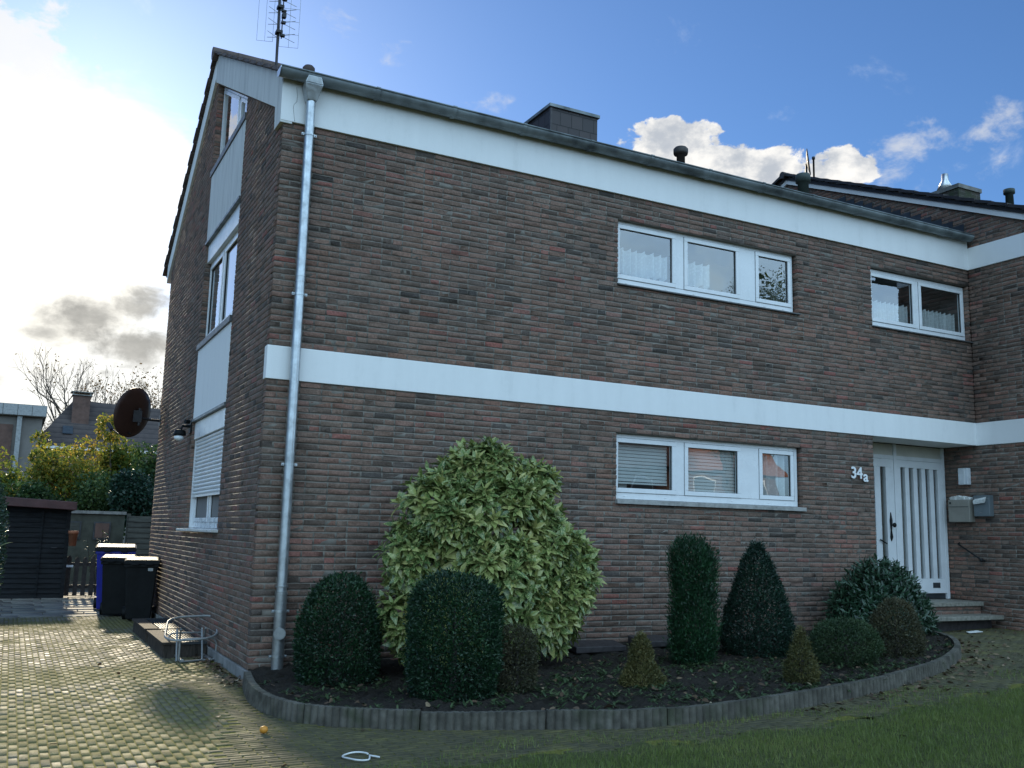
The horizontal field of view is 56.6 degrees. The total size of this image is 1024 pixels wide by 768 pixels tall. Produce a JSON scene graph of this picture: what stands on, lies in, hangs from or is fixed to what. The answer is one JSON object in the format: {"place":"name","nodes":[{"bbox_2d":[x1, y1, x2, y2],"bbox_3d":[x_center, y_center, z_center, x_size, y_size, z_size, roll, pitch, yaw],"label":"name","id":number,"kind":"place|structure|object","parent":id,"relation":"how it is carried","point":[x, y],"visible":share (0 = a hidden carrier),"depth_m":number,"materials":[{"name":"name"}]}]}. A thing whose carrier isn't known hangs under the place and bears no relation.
{"place":"outdoors","nodes":[
{"label":"outdoors","id":0,"kind":"place"},
{"bbox_2d":[1,581,96,617],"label":"garden soil","id":1,"kind":"structure","parent":0,"point":[79,583],"depth_m":22.84,"materials":[{"name":"brown soil"}]},
{"bbox_2d":[0,446,31,496],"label":"garden shrub","id":2,"kind":"object","parent":1,"relation":"on","point":[15,475],"visible":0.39,"depth_m":29.36,"materials":[{"name":"green plant"}]},
{"bbox_2d":[0,402,47,483],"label":"flat roof house","id":3,"kind":"structure","parent":1,"relation":"on","point":[20,424],"depth_m":44.06,"materials":[{"name":"metal"}]},
{"bbox_2d":[0,424,12,469],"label":"window","id":4,"kind":"structure","parent":3,"relation":"in","point":[5,429],"depth_m":43.82,"materials":[{"name":"grey glass"}]},
{"bbox_2d":[0,478,71,500],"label":"garden shrub","id":5,"kind":"object","parent":1,"relation":"on","point":[34,490],"visible":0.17,"depth_m":28.10,"materials":[{"name":"green plant"}]},
{"bbox_2d":[25,429,50,480],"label":"garden shrub","id":6,"kind":"object","parent":1,"relation":"on","point":[37,434],"visible":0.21,"depth_m":32.73,"materials":[{"name":"green plant"}]},
{"bbox_2d":[24,439,109,501],"bbox_3d":[-14.543,4.008,31.147,2.868,4.200,3.034,6,-10,-27],"label":"garden shrub","id":7,"kind":"object","parent":1,"relation":"on","point":[61,478],"visible":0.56,"depth_m":30.62,"materials":[{"name":"green plant"}]},
{"bbox_2d":[65,510,126,580],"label":"garden shed","id":8,"kind":"structure","parent":1,"relation":"on","point":[90,526],"depth_m":25.07,"materials":[{"name":"wood"}]},
{"bbox_2d":[70,521,81,538],"bbox_3d":[-11.506,3.816,24.847,0.450,0.470,0.046,6,-10,-27],"label":"window","id":9,"kind":"structure","parent":8,"relation":"in","point":[74,525],"depth_m":24.89,"materials":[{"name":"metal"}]},
{"bbox_2d":[92,522,110,539],"bbox_3d":[-10.855,3.884,25.181,0.420,0.470,0.046,6,-10,-27],"label":"window","id":10,"kind":"structure","parent":8,"relation":"in","point":[99,527],"depth_m":25.16,"materials":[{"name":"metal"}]},
{"bbox_2d":[66,469,131,539],"bbox_3d":[-12.927,4.292,29.898,2.178,3.332,2.470,-4,-10,31],"label":"garden shrub","id":11,"kind":"object","parent":1,"relation":"on","point":[93,500],"visible":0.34,"depth_m":29.27,"materials":[{"name":"green plant"}]},
{"bbox_2d":[61,412,142,482],"bbox_3d":[-14.354,3.710,33.275,1.784,5.457,2.881,-5,-11,37],"label":"garden shrub","id":12,"kind":"object","parent":1,"relation":"on","point":[115,458],"visible":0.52,"depth_m":33.34,"materials":[{"name":"green plant"}]},
{"bbox_2d":[105,465,154,525],"bbox_3d":[-11.317,4.131,28.562,1.803,3.313,1.945,6,-10,-27],"label":"garden shrub","id":13,"kind":"object","parent":1,"relation":"on","point":[131,494],"visible":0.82,"depth_m":28.18,"materials":[{"name":"green plant"}]},
{"bbox_2d":[125,514,151,556],"bbox_3d":[-8.889,4.423,25.671,2.930,1.750,0.130,6,-10,-27],"label":"board fence","id":14,"kind":"object","parent":1,"relation":"on","point":[138,530],"visible":0.12,"depth_m":25.16,"materials":[{"name":"grey wood"}]},
{"bbox_2d":[130,441,157,515],"bbox_3d":[-12.073,4.113,31.997,1.865,4.374,1.949,6,-10,-27],"label":"garden shrub","id":15,"kind":"object","parent":1,"relation":"on","point":[149,466],"visible":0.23,"depth_m":31.55,"materials":[{"name":"green plant"}]},
{"bbox_2d":[0,591,121,617],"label":"terrace","id":16,"kind":"structure","parent":0,"point":[69,605],"depth_m":16.70,"materials":[{"name":"grey stone"}]},
{"bbox_2d":[0,496,76,598],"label":"garden shed","id":17,"kind":"structure","parent":16,"relation":"on","point":[34,566],"depth_m":18.65,"materials":[{"name":"wood"}]},
{"bbox_2d":[68,531,78,545],"bbox_3d":[-8.742,3.073,18.938,0.190,0.300,0.185,6,-10,-27],"label":"hanging pot","id":18,"kind":"object","parent":17,"relation":"attached to","point":[73,535],"visible":1,"depth_m":18.87,"materials":[{"name":"ceramic"}]},
{"bbox_2d":[64,555,141,595],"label":"picket gate","id":19,"kind":"structure","parent":16,"relation":"on","point":[77,563],"depth_m":19.07,"materials":[{"name":"brown wood"}]},
{"bbox_2d":[93,543,136,608],"bbox_3d":[-6.962,3.369,16.639,0.656,1.124,0.882,5,-10,-21],"label":"wheelie bin","id":20,"kind":"object","parent":16,"relation":"on","point":[101,550],"visible":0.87,"depth_m":16.29,"materials":[{"name":"blue plastic"}]},
{"bbox_2d":[99,554,137,614],"bbox_3d":[-6.466,3.291,15.579,0.516,0.974,0.702,4,-9,-17],"label":"wheelie bin","id":21,"kind":"object","parent":16,"relation":"on","point":[113,585],"visible":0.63,"depth_m":15.34,"materials":[{"name":"black plastic"}]},
{"bbox_2d":[84,530,108,593],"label":"oleander","id":22,"kind":"object","parent":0,"point":[96,559],"visible":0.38,"depth_m":20.10,"materials":[{"name":"green plant"}]},
{"bbox_2d":[0,616,1023,767],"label":"driveway","id":23,"kind":"structure","parent":0,"point":[1015,644],"depth_m":7.34,"materials":[{"name":"grey stone"}]},
{"bbox_2d":[0,478,9,591],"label":"clipped conifer","id":24,"kind":"object","parent":23,"relation":"on","point":[3,515],"visible":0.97,"depth_m":13.78,"materials":[{"name":"green plant"}]},
{"bbox_2d":[122,556,159,619],"bbox_3d":[-5.821,3.204,14.906,0.516,0.970,0.702,5,-9,-19],"label":"wheelie bin","id":25,"kind":"object","parent":23,"relation":"on","point":[141,573],"visible":0.94,"depth_m":14.69,"materials":[{"name":"black plastic"}]},
{"bbox_2d":[132,618,184,641],"bbox_3d":[-4.777,3.310,12.806,0.495,0.182,1.430,6,-10,-27],"label":"step box","id":26,"kind":"object","parent":23,"relation":"on","point":[141,626],"visible":0.7,"depth_m":12.68,"materials":[{"name":"grey concrete"}]},
{"bbox_2d":[147,629,207,657],"bbox_3d":[-4.041,3.109,11.411,0.495,0.182,1.390,6,-10,-27],"label":"step box","id":27,"kind":"object","parent":23,"relation":"on","point":[160,645],"visible":0.81,"depth_m":10.89,"materials":[{"name":"grey concrete"}]},
{"bbox_2d":[164,615,217,662],"bbox_3d":[-3.624,2.863,10.732,0.645,0.453,0.811,6,-10,-27],"label":"bicycle rack","id":28,"kind":"object","parent":23,"relation":"on","point":[202,638],"visible":0.79,"depth_m":10.57,"materials":[{"name":"metal"}]},
{"bbox_2d":[242,671,259,703],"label":"edging block","id":29,"kind":"structure","parent":23,"relation":"on","point":[249,684],"depth_m":8.35,"materials":[{"name":"concrete"}]},
{"bbox_2d":[260,726,267,733],"bbox_3d":[-1.804,2.513,6.915,0.062,0.052,0.060,6,-10,-27],"label":"fallen fruit","id":30,"kind":"object","parent":23,"relation":"on","point":[263,729],"visible":1,"depth_m":6.90,"materials":[{"name":"food"}]},
{"bbox_2d":[251,687,306,723],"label":"edging block","id":31,"kind":"structure","parent":23,"relation":"on","point":[264,701],"depth_m":7.54,"materials":[{"name":"concrete"}]},
{"bbox_2d":[341,751,379,760],"bbox_3d":[-1.009,2.439,6.231,0.234,0.019,0.190,-6,-12,41],"label":"cable loop","id":32,"kind":"object","parent":23,"relation":"on","point":[343,755],"visible":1,"depth_m":6.22,"materials":[{"name":"white plastic"}]},
{"bbox_2d":[303,703,420,730],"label":"edging block","id":33,"kind":"structure","parent":23,"relation":"on","point":[350,717],"depth_m":7.17,"materials":[{"name":"concrete"}]},
{"bbox_2d":[420,710,545,730],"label":"edging block","id":34,"kind":"structure","parent":23,"relation":"on","point":[488,720],"depth_m":7.11,"materials":[{"name":"concrete"}]},
{"bbox_2d":[2,630,1023,766],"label":"fallen leaves","id":35,"kind":"object","parent":23,"relation":"on","point":[229,678],"visible":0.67,"depth_m":9.24,"materials":[{"name":"brown plant"}]},
{"bbox_2d":[546,707,666,729],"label":"edging block","id":36,"kind":"structure","parent":23,"relation":"on","point":[585,719],"depth_m":7.15,"materials":[{"name":"concrete"}]},
{"bbox_2d":[666,697,762,725],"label":"edging block","id":37,"kind":"structure","parent":23,"relation":"on","point":[728,710],"depth_m":7.43,"materials":[{"name":"concrete"}]},
{"bbox_2d":[759,685,834,713],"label":"edging block","id":38,"kind":"structure","parent":23,"relation":"on","point":[791,700],"depth_m":7.93,"materials":[{"name":"concrete"}]},
{"bbox_2d":[830,675,889,701],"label":"edging block","id":39,"kind":"structure","parent":23,"relation":"on","point":[861,687],"depth_m":8.50,"materials":[{"name":"concrete"}]},
{"bbox_2d":[884,664,927,688],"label":"edging block","id":40,"kind":"structure","parent":23,"relation":"on","point":[905,676],"depth_m":9.14,"materials":[{"name":"concrete"}]},
{"bbox_2d":[923,655,951,677],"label":"edging block","id":41,"kind":"structure","parent":23,"relation":"on","point":[941,664],"depth_m":9.83,"materials":[{"name":"concrete"}]},
{"bbox_2d":[945,644,961,664],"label":"edging block","id":42,"kind":"structure","parent":23,"relation":"on","point":[954,652],"depth_m":10.56,"materials":[{"name":"concrete"}]},
{"bbox_2d":[946,635,960,644],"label":"edging block","id":43,"kind":"structure","parent":23,"relation":"on","point":[953,639],"depth_m":11.61,"materials":[{"name":"concrete"}]},
{"bbox_2d":[927,599,1003,631],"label":"entrance steps","id":44,"kind":"structure","parent":23,"relation":"on","point":[953,614],"depth_m":13.85,"materials":[{"name":"stone"}]},
{"bbox_2d":[967,630,982,632],"bbox_3d":[6.477,3.480,13.364,0.321,0.022,0.086,7,-10,-31],"label":"paper scrap","id":45,"kind":"object","parent":23,"relation":"on","point":[976,631],"visible":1,"depth_m":13.36,"materials":[{"name":"white paper"}]},
{"bbox_2d":[0,0,1023,430],"label":"sky","id":46,"kind":"structure","parent":0,"point":[101,101],"materials":[{"name":"blue"}]},
{"bbox_2d":[248,630,953,718],"bbox_3d":[2.069,2.877,9.632,9.100,0.320,3.550,6,-10,-27],"label":"flower bed","id":47,"kind":"object","parent":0,"point":[288,679],"visible":0.45,"depth_m":8.70,"materials":[{"name":"soil"}]},
{"bbox_2d":[288,568,384,687],"bbox_3d":[-1.622,2.282,8.937,0.888,1.097,0.884,6,-10,-27],"label":"box bush","id":48,"kind":"object","parent":47,"relation":"on","point":[303,647],"visible":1,"depth_m":8.71,"materials":[{"name":"small dark green leaf"},{"name":"dark bark"}]},
{"bbox_2d":[400,567,507,703],"bbox_3d":[-0.509,2.150,8.185,0.941,1.145,0.942,6,-10,-27],"label":"box bush","id":49,"kind":"object","parent":47,"relation":"on","point":[418,675],"visible":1,"depth_m":7.94,"materials":[{"name":"small dark green leaf"},{"name":"dark bark"}]},
{"bbox_2d":[372,435,605,670],"bbox_3d":[-0.128,1.701,9.474,2.527,2.414,1.174,6,-10,-27],"label":"spotted laurel","id":50,"kind":"object","parent":47,"relation":"on","point":[540,569],"visible":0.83,"depth_m":9.26,"materials":[{"name":"green plant"}]},
{"bbox_2d":[491,618,542,693],"bbox_3d":[0.032,2.426,8.445,0.476,0.676,0.471,6,-10,-27],"label":"dwarf conifer","id":51,"kind":"object","parent":47,"relation":"on","point":[516,675],"visible":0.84,"depth_m":8.35,"materials":[{"name":"green plant"}]},
{"bbox_2d":[569,640,625,653],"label":"stone slab","id":52,"kind":"structure","parent":47,"relation":"on","point":[590,646],"depth_m":10.56,"materials":[{"name":"stone"}]},
{"bbox_2d":[259,635,953,710],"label":"weeds","id":53,"kind":"object","parent":47,"relation":"on","point":[579,697],"visible":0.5,"depth_m":8.56,"materials":[{"name":"green plant"}]},
{"bbox_2d":[617,630,670,687],"bbox_3d":[1.208,2.530,8.721,0.500,0.552,0.517,6,-10,-27],"label":"dwarf conifer","id":54,"kind":"object","parent":47,"relation":"on","point":[641,657],"visible":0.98,"depth_m":8.65,"materials":[{"name":"green plant"}]},
{"bbox_2d":[628,635,681,646],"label":"stone slab","id":55,"kind":"structure","parent":47,"relation":"on","point":[657,640],"depth_m":11.05,"materials":[{"name":"stone"}]},
{"bbox_2d":[661,530,725,666],"bbox_3d":[1.927,2.303,10.171,0.668,1.482,0.710,6,-10,-27],"label":"thuja","id":56,"kind":"object","parent":47,"relation":"on","point":[684,571],"visible":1,"depth_m":10.06,"materials":[{"name":"green plant"}]},
{"bbox_2d":[718,536,798,657],"bbox_3d":[2.747,2.408,10.726,0.955,1.377,0.962,6,-10,-27],"label":"yew","id":57,"kind":"object","parent":47,"relation":"on","point":[731,618],"visible":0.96,"depth_m":10.52,"materials":[{"name":"green plant"}]},
{"bbox_2d":[780,624,823,684],"bbox_3d":[2.677,2.526,8.835,0.394,0.601,0.381,6,-10,-27],"label":"dwarf conifer","id":58,"kind":"object","parent":47,"relation":"on","point":[801,664],"visible":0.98,"depth_m":8.77,"materials":[{"name":"green plant"}]},
{"bbox_2d":[807,612,886,667],"bbox_3d":[3.534,2.710,10.048,0.815,0.590,0.819,6,-10,-27],"label":"round conifer","id":59,"kind":"object","parent":47,"relation":"on","point":[873,654],"visible":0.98,"depth_m":9.88,"materials":[{"name":"green plant"}]},
{"bbox_2d":[821,553,942,638],"bbox_3d":[4.834,2.769,12.443,1.788,1.137,1.164,6,-10,-27],"label":"laurel bush","id":60,"kind":"object","parent":47,"relation":"on","point":[869,594],"visible":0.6,"depth_m":12.21,"materials":[{"name":"green plant"}]},
{"bbox_2d":[866,594,930,657],"bbox_3d":[4.265,2.703,10.548,0.684,0.747,0.676,6,-10,-27],"label":"dwarf conifer","id":61,"kind":"object","parent":47,"relation":"on","point":[878,615],"visible":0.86,"depth_m":10.41,"materials":[{"name":"green plant"}]},
{"bbox_2d":[910,630,947,637],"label":"edging block","id":62,"kind":"structure","parent":47,"relation":"on","point":[942,634],"depth_m":12.30,"materials":[{"name":"concrete"}]},
{"bbox_2d":[335,667,1023,767],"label":"lawn","id":63,"kind":"structure","parent":0,"point":[647,745],"depth_m":6.52,"materials":[{"name":"green plant"}]},
{"label":"ground","id":64,"kind":"structure","parent":0,"visible":0},
{"bbox_2d":[42,393,100,430],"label":"bare tree","id":65,"kind":"object","parent":64,"relation":"on","point":[45,423],"visible":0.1,"depth_m":69.22,"materials":[{"name":"brown plant"}]},
{"bbox_2d":[14,344,161,421],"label":"bare tree","id":66,"kind":"object","parent":64,"relation":"on","point":[50,394],"visible":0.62,"depth_m":66.44,"materials":[{"name":"brown plant"}]},
{"bbox_2d":[40,391,160,543],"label":"house","id":67,"kind":"structure","parent":64,"relation":"on","point":[80,413],"depth_m":51.17,"materials":[{"name":"tile"}]},
{"bbox_2d":[78,363,161,408],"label":"bare tree","id":68,"kind":"object","parent":64,"relation":"on","point":[145,388],"visible":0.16,"depth_m":64.32,"materials":[{"name":"brown plant"}]},
{"bbox_2d":[149,47,976,679],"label":"brick house","id":69,"kind":"structure","parent":64,"relation":"on","point":[379,297],"depth_m":11.66,"materials":[{"name":"brown brick"}]},
{"bbox_2d":[106,388,160,436],"bbox_3d":[-6.584,0.519,16.612,0.835,0.856,0.859,6,-10,-27],"label":"satellite dish","id":70,"kind":"object","parent":69,"relation":"attached to","point":[132,412],"visible":1,"depth_m":16.39,"materials":[{"name":"brown metal"}]},
{"bbox_2d":[174,419,191,440],"bbox_3d":[-4.691,0.657,13.543,0.235,0.305,0.187,6,-10,-27],"label":"wall lamp","id":71,"kind":"object","parent":69,"relation":"attached to","point":[180,433],"visible":1,"depth_m":13.49,"materials":[{"name":"black plastic"}]},
{"bbox_2d":[176,429,223,532],"bbox_3d":[-4.009,1.286,12.437,0.255,1.273,2.640,6,-10,-27],"label":"window","id":72,"kind":"structure","parent":69,"relation":"in","point":[199,524],"depth_m":12.49,"materials":[{"name":"white plastic"}]},
{"bbox_2d":[196,232,237,350],"bbox_3d":[-3.898,-1.252,12.776,0.180,1.293,2.350,6,-10,-27],"label":"window","id":73,"kind":"structure","parent":69,"relation":"in","point":[222,271],"depth_m":12.85,"materials":[{"name":"white plastic"}]},
{"bbox_2d":[210,88,247,177],"bbox_3d":[-3.834,-3.924,13.206,0.172,1.474,2.370,6,-10,-27],"label":"window","id":74,"kind":"structure","parent":69,"relation":"in","point":[235,104],"depth_m":13.54,"materials":[{"name":"white plastic"}]},
{"bbox_2d":[256,0,300,64],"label":"tv antenna","id":75,"kind":"object","parent":69,"relation":"attached to","point":[278,31],"visible":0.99,"depth_m":12.30,"materials":[{"name":"metal"}]},
{"bbox_2d":[617,221,800,314],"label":"window","id":76,"kind":"structure","parent":69,"relation":"in","point":[669,262],"depth_m":12.92,"materials":[{"name":"white plastic"}]},
{"bbox_2d":[615,433,806,511],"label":"window","id":77,"kind":"structure","parent":69,"relation":"in","point":[651,470],"depth_m":12.31,"materials":[{"name":"white plastic"}]},
{"bbox_2d":[872,443,950,598],"bbox_3d":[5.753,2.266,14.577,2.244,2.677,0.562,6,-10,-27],"label":"front door","id":78,"kind":"structure","parent":69,"relation":"in","point":[901,527],"depth_m":14.67,"materials":[{"name":"white paint"}]},
{"bbox_2d":[870,269,972,342],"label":"window","id":79,"kind":"structure","parent":69,"relation":"in","point":[900,303],"depth_m":14.76,"materials":[{"name":"white plastic"}]},
{"bbox_2d":[772,156,1023,630],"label":"neighbour house","id":80,"kind":"structure","parent":64,"relation":"on","point":[993,460],"depth_m":14.51,"materials":[{"name":"brown brick"}]},
{"bbox_2d":[805,149,810,174],"bbox_3d":[5.777,-4.253,18.571,0.100,0.692,0.480,-2,-10,20],"label":"antenna","id":81,"kind":"object","parent":80,"relation":"attached to","point":[807,165],"visible":0.93,"depth_m":18.47,"materials":[{"name":"metal"}]},
{"bbox_2d":[948,500,974,521],"bbox_3d":[6.927,1.957,14.661,0.136,0.340,0.370,6,-10,-27],"label":"letterbox","id":82,"kind":"object","parent":80,"relation":"attached to","point":[961,510],"visible":0.95,"depth_m":14.59,"materials":[{"name":"metal"}]},
{"bbox_2d":[949,495,972,499],"bbox_3d":[6.926,1.753,14.689,0.117,0.069,0.358,6,-10,-27],"label":"paper mail","id":83,"kind":"object","parent":82,"relation":"on","point":[959,497],"visible":1,"depth_m":14.64,"materials":[{"name":"white paper"}]},
{"bbox_2d":[958,468,970,484],"bbox_3d":[6.987,1.429,14.695,0.096,0.255,0.160,6,-10,-27],"label":"porch lamp","id":84,"kind":"object","parent":80,"relation":"attached to","point":[964,476],"visible":1,"depth_m":14.65,"materials":[{"name":"white glass"}]},
{"bbox_2d":[957,542,985,561],"bbox_3d":[6.979,2.554,14.483,0.096,0.287,0.454,6,-10,-27],"label":"handrail","id":85,"kind":"object","parent":80,"relation":"attached to","point":[981,559],"visible":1,"depth_m":14.41,"materials":[{"name":"metal"}]},
{"bbox_2d":[973,495,993,516],"bbox_3d":[7.114,1.840,14.352,0.106,0.315,0.265,6,-10,-27],"label":"letterbox","id":86,"kind":"object","parent":80,"relation":"attached to","point":[986,509],"visible":1,"depth_m":14.28,"materials":[{"name":"grey metal"}]},
{"bbox_2d":[973,497,985,503],"bbox_3d":[7.045,1.757,14.336,0.053,0.110,0.210,6,-10,-27],"label":"folded leaflet","id":87,"kind":"object","parent":86,"relation":"in","point":[979,500],"visible":1,"depth_m":14.32,"materials":[{"name":"paper"}]}
]}

